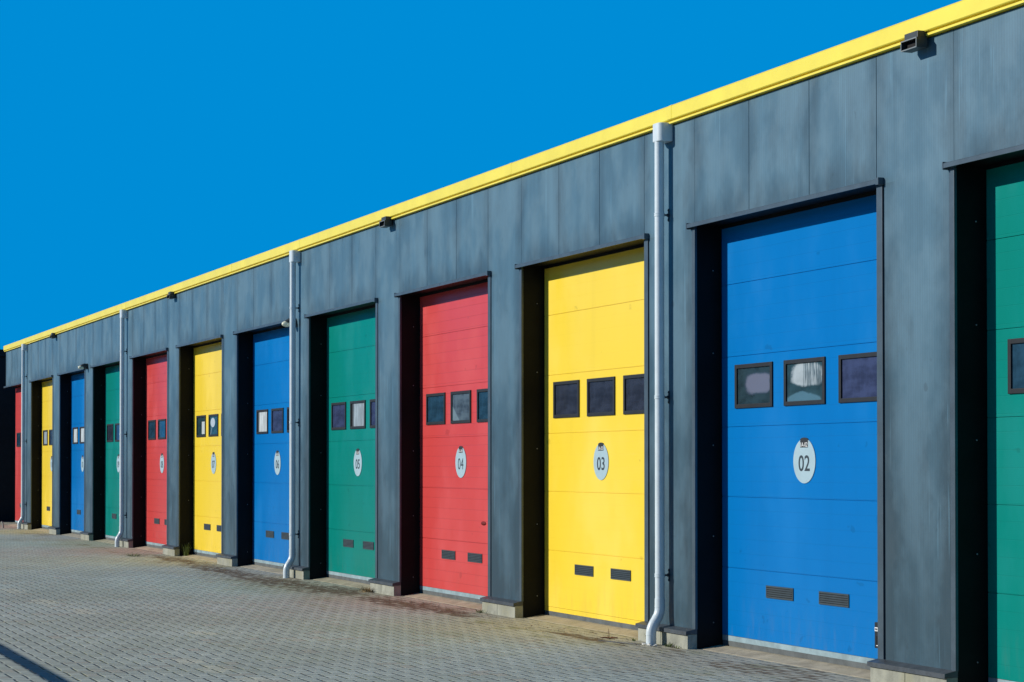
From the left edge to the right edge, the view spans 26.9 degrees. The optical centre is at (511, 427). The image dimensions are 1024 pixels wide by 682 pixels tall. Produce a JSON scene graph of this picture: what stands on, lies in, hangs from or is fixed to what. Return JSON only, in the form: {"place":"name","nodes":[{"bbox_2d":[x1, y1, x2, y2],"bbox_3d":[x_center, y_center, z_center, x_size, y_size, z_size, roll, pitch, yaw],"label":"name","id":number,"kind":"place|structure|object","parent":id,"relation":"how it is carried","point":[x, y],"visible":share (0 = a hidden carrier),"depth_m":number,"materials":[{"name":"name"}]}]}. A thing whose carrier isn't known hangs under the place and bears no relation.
{"place":"outdoors","nodes":[
{"label":"outdoors","id":0,"kind":"place"},
{"bbox_2d":[0,349,15,521],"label":"neighbouring building","id":1,"kind":"structure","parent":0,"point":[7,444],"depth_m":58.99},
{"bbox_2d":[0,521,869,681],"bbox_3d":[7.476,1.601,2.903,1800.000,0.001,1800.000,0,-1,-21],"label":"ground","id":2,"kind":"structure","parent":0,"point":[74,609],"depth_m":19.48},
{"bbox_2d":[122,552,142,556],"bbox_3d":[-6.420,2.154,36.435,0.487,0.065,0.708,0,-1,-21],"label":"grass tuft","id":3,"kind":"object","parent":2,"relation":"on","point":[136,554],"visible":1,"depth_m":36.42,"materials":[{"name":"plant"}]},
{"bbox_2d":[357,586,373,592],"bbox_3d":[-1.787,1.968,26.178,0.354,0.078,0.599,0,-1,-21],"label":"grass tuft","id":4,"kind":"object","parent":2,"relation":"on","point":[367,590],"visible":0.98,"depth_m":26.11,"materials":[{"name":"plant"}]},
{"bbox_2d":[133,549,761,671],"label":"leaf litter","id":5,"kind":"object","parent":2,"relation":"on","point":[429,609],"visible":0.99,"depth_m":23.70,"materials":[{"name":"brown plant"}]},
{"bbox_2d":[3,0,1023,681],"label":"warehouse building","id":6,"kind":"structure","parent":2,"relation":"on","point":[843,358],"depth_m":18.64,"materials":[{"name":"metal"}]},
{"bbox_2d":[15,386,22,523],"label":"door","id":7,"kind":"structure","parent":6,"relation":"in","point":[18,389],"depth_m":55.19,"materials":[{"name":"red paint"}]},
{"bbox_2d":[17,344,27,528],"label":"downpipe","id":8,"kind":"object","parent":6,"relation":"attached to","point":[24,347],"visible":0.99,"depth_m":52.19,"materials":[{"name":"grey plastic"}]},
{"bbox_2d":[41,379,51,528],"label":"door","id":9,"kind":"structure","parent":6,"relation":"in","point":[46,467],"depth_m":50.96,"materials":[{"name":"yellow paint"}]},
{"bbox_2d":[50,333,56,338],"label":"floodlight","id":10,"kind":"object","parent":6,"relation":"attached to","point":[53,335],"visible":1,"depth_m":48.20,"materials":[{"name":"grey metal"}]},
{"bbox_2d":[70,372,83,534],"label":"door","id":11,"kind":"structure","parent":6,"relation":"in","point":[77,380],"depth_m":47.08,"materials":[{"name":"blue paint"}]},
{"bbox_2d":[78,363,87,368],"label":"wall lamp","id":12,"kind":"object","parent":6,"relation":"attached to","point":[83,366],"visible":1,"depth_m":44.52,"materials":[{"name":"metal"}]},
{"bbox_2d":[104,364,119,540],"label":"door","id":13,"kind":"structure","parent":6,"relation":"in","point":[112,373],"depth_m":43.34,"materials":[{"name":"green paint"}]},
{"bbox_2d":[115,309,127,546],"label":"downpipe","id":14,"kind":"object","parent":6,"relation":"attached to","point":[123,313],"visible":1,"depth_m":40.66,"materials":[{"name":"grey plastic"}]},
{"bbox_2d":[145,353,166,548],"bbox_3d":[-6.340,0.388,38.891,0.065,3.634,3.006,0,-1,-21],"label":"door","id":15,"kind":"structure","parent":6,"relation":"in","point":[156,366],"depth_m":39.38,"materials":[{"name":"red paint"}]},
{"bbox_2d":[167,291,175,298],"bbox_3d":[-5.861,-2.282,36.824,0.124,0.121,0.202,0,-1,-21],"label":"floodlight","id":16,"kind":"object","parent":6,"relation":"attached to","point":[171,295],"visible":1,"depth_m":36.74,"materials":[{"name":"grey metal"}]},
{"bbox_2d":[193,340,221,557],"bbox_3d":[-4.883,0.323,35.177,0.065,3.634,3.038,0,-1,-21],"label":"door","id":17,"kind":"structure","parent":6,"relation":"in","point":[207,357],"depth_m":35.61,"materials":[{"name":"yellow paint"}]},
{"bbox_2d":[252,326,288,568],"bbox_3d":[-3.422,0.258,31.451,0.065,3.634,2.987,0,-1,-21],"label":"door","id":18,"kind":"structure","parent":6,"relation":"in","point":[271,346],"depth_m":31.83,"materials":[{"name":"blue paint"}]},
{"bbox_2d":[282,318,296,326],"bbox_3d":[-3.094,-1.464,29.644,0.202,0.130,0.128,0,-1,-21],"label":"wall lamp","id":19,"kind":"object","parent":6,"relation":"attached to","point":[285,323],"visible":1,"depth_m":29.59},
{"bbox_2d":[283,250,300,577],"bbox_3d":[-3.043,-0.187,29.470,0.220,4.522,0.172,0,-1,-21],"label":"downpipe","id":20,"kind":"object","parent":6,"relation":"attached to","point":[294,257],"visible":1,"depth_m":29.45,"materials":[{"name":"grey plastic"}]},
{"bbox_2d":[325,305,374,583],"bbox_3d":[-1.974,0.194,27.757,0.065,3.634,2.948,0,-1,-21],"label":"door","id":21,"kind":"structure","parent":6,"relation":"in","point":[350,334],"depth_m":28.06,"materials":[{"name":"green paint"}]},
{"bbox_2d":[379,216,392,227],"bbox_3d":[-1.506,-2.476,25.718,0.124,0.121,0.202,0,-1,-21],"label":"floodlight","id":22,"kind":"object","parent":6,"relation":"attached to","point":[386,222],"visible":1,"depth_m":25.64,"materials":[{"name":"grey metal"}]},
{"bbox_2d":[418,280,487,603],"bbox_3d":[-0.549,0.130,24.122,0.065,3.634,2.941,0,-1,-21],"label":"door","id":23,"kind":"structure","parent":6,"relation":"in","point":[453,321],"depth_m":24.35,"materials":[{"name":"red paint"}]},
{"bbox_2d":[543,244,643,629],"bbox_3d":[0.882,0.066,20.473,0.065,3.634,2.943,0,-1,-21],"label":"door","id":24,"kind":"structure","parent":6,"relation":"in","point":[594,305],"depth_m":20.63,"materials":[{"name":"yellow paint"}]},
{"bbox_2d":[646,122,672,645],"bbox_3d":[1.259,-0.378,18.498,0.220,4.522,0.172,0,-1,-21],"label":"downpipe","id":25,"kind":"object","parent":6,"relation":"attached to","point":[662,133],"visible":1,"depth_m":18.47,"materials":[{"name":"grey plastic"}]},
{"bbox_2d":[720,191,877,669],"bbox_3d":[2.318,0.002,16.785,0.083,3.634,2.921,0,-1,-21],"label":"door","id":26,"kind":"structure","parent":6,"relation":"in","point":[800,571],"depth_m":16.85,"materials":[{"name":"blue paint"}]},
{"bbox_2d":[901,30,927,52],"bbox_3d":[2.789,-2.667,14.762,0.124,0.121,0.202,0,-1,-21],"label":"floodlight","id":27,"kind":"object","parent":6,"relation":"attached to","point":[914,41],"visible":1,"depth_m":14.71,"materials":[{"name":"grey metal"}]},
{"bbox_2d":[984,157,1023,681],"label":"door","id":28,"kind":"structure","parent":6,"relation":"in","point":[1004,180],"depth_m":14.28,"materials":[{"name":"green paint"}]},
{"bbox_2d":[598,640,641,644],"bbox_3d":[0.934,1.872,18.672,0.034,0.012,0.578,1,-1,-39],"label":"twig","id":29,"kind":"object","parent":2,"relation":"on","point":[621,642],"visible":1,"depth_m":18.62,"materials":[{"name":"wood"}]},
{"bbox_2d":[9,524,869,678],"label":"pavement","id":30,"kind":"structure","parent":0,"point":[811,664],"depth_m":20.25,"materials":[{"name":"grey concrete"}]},
{"bbox_2d":[181,544,189,555],"bbox_3d":[-5.547,2.055,36.392,0.195,0.241,0.340,1,-1,-38],"label":"grass tuft","id":31,"kind":"object","parent":30,"relation":"on","point":[186,551],"visible":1,"depth_m":36.35,"materials":[{"name":"green plant"}]},
{"bbox_2d":[0,0,960,348],"label":"sky","id":32,"kind":"structure","parent":0,"point":[147,146],"materials":[{"name":"blue"}]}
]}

